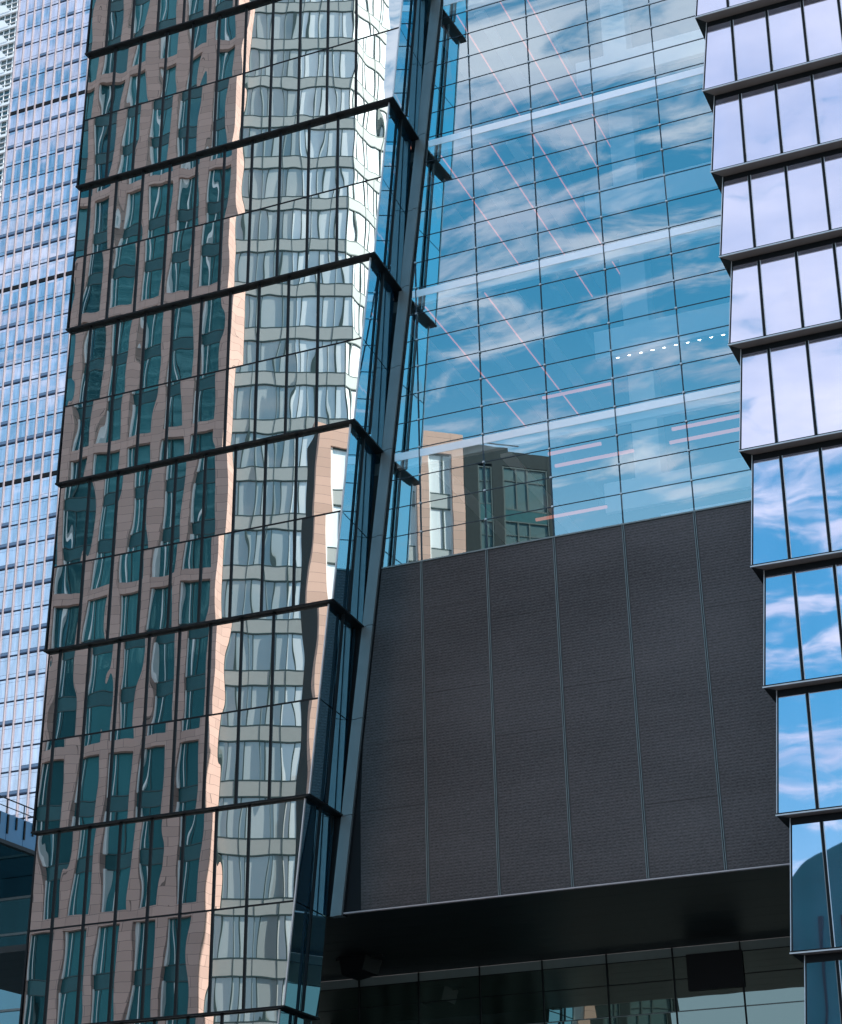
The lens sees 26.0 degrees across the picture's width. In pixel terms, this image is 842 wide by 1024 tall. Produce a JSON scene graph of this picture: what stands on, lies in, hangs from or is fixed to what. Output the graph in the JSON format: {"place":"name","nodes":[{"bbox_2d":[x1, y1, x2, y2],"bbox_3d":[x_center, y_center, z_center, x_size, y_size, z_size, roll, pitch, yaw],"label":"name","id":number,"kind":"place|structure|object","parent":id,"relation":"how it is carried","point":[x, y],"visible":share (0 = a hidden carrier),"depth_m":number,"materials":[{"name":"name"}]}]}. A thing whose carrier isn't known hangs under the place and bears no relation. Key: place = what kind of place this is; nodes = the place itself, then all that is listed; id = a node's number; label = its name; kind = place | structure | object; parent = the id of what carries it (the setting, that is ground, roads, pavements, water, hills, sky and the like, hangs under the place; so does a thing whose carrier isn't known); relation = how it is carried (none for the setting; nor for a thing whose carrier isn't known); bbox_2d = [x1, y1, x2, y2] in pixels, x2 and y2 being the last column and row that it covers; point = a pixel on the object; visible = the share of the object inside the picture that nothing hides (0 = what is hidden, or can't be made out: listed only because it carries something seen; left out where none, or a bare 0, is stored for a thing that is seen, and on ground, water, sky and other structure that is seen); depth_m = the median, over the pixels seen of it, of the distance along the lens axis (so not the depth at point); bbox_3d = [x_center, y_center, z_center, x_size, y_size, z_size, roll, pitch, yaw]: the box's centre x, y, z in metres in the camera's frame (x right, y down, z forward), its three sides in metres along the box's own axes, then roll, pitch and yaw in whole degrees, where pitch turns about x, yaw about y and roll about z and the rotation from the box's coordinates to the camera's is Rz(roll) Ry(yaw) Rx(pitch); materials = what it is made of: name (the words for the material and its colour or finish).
{"place":"outdoors","nodes":[
{"label":"outdoors","id":0,"kind":"place"},
{"bbox_2d":[0,0,18,203],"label":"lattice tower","id":1,"kind":"structure","parent":0,"point":[8,14],"depth_m":498.73,"materials":[{"name":"white metal"}]},
{"bbox_2d":[0,795,35,1023],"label":"building","id":2,"kind":"structure","parent":0,"point":[17,844],"depth_m":84.72,"materials":[{"name":"glass"}]},
{"bbox_2d":[0,0,90,822],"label":"office tower","id":3,"kind":"structure","parent":0,"point":[40,194],"depth_m":345.79,"materials":[{"name":"blue glass"}]},
{"bbox_3d":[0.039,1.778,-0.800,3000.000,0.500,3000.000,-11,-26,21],"label":"ground","id":4,"kind":"structure","parent":0,"visible":0},
{"bbox_2d":[19,0,427,1023],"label":"glass tower","id":5,"kind":"structure","parent":4,"relation":"on","point":[241,186],"depth_m":59.80,"materials":[{"name":"glass"}]},
{"bbox_2d":[0,0,804,1023],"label":"atrium building","id":6,"kind":"structure","parent":4,"relation":"on","point":[558,798],"depth_m":58.03,"materials":[{"name":"blue glass"}]},
{"bbox_2d":[311,988,357,1023],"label":"recess window","id":7,"kind":"structure","parent":6,"relation":"in","point":[341,999],"depth_m":64.88,"materials":[{"name":"black glass"}]},
{"bbox_2d":[336,954,383,980],"bbox_3d":[-1.986,15.335,61.345,1.700,0.630,1.300,-11,-26,21],"label":"equipment housing","id":8,"kind":"object","parent":6,"relation":"attached to","point":[360,967],"visible":1,"depth_m":60.96,"materials":[{"name":"metal"}]},
{"bbox_2d":[360,982,417,1023],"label":"recess window","id":9,"kind":"structure","parent":6,"relation":"in","point":[405,993],"depth_m":64.14,"materials":[{"name":"black glass"}]},
{"bbox_2d":[419,976,479,1023],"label":"recess window","id":10,"kind":"structure","parent":6,"relation":"in","point":[464,1011],"depth_m":63.30,"materials":[{"name":"black glass"}]},
{"bbox_2d":[480,971,543,1023],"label":"recess window","id":11,"kind":"structure","parent":6,"relation":"in","point":[519,1008],"depth_m":62.46,"materials":[{"name":"black glass"}]},
{"bbox_2d":[543,964,608,1023],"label":"recess window","id":12,"kind":"structure","parent":6,"relation":"in","point":[586,1003],"depth_m":61.62,"materials":[{"name":"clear glass"}]},
{"bbox_2d":[607,958,676,1023],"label":"recess window","id":13,"kind":"structure","parent":6,"relation":"in","point":[652,997],"depth_m":60.77,"materials":[{"name":"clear glass"}]},
{"bbox_2d":[673,957,745,1023],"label":"recess window","id":14,"kind":"structure","parent":6,"relation":"in","point":[723,997],"depth_m":59.77,"materials":[{"name":"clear glass"}]},
{"bbox_2d":[742,947,804,1023],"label":"recess window","id":15,"kind":"structure","parent":6,"relation":"in","point":[785,985],"depth_m":59.13,"materials":[{"name":"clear glass"}]},
{"bbox_2d":[694,0,841,1023],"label":"glass tower","id":16,"kind":"structure","parent":4,"relation":"on","point":[772,83],"depth_m":52.97,"materials":[{"name":"blue glass"}]}
]}

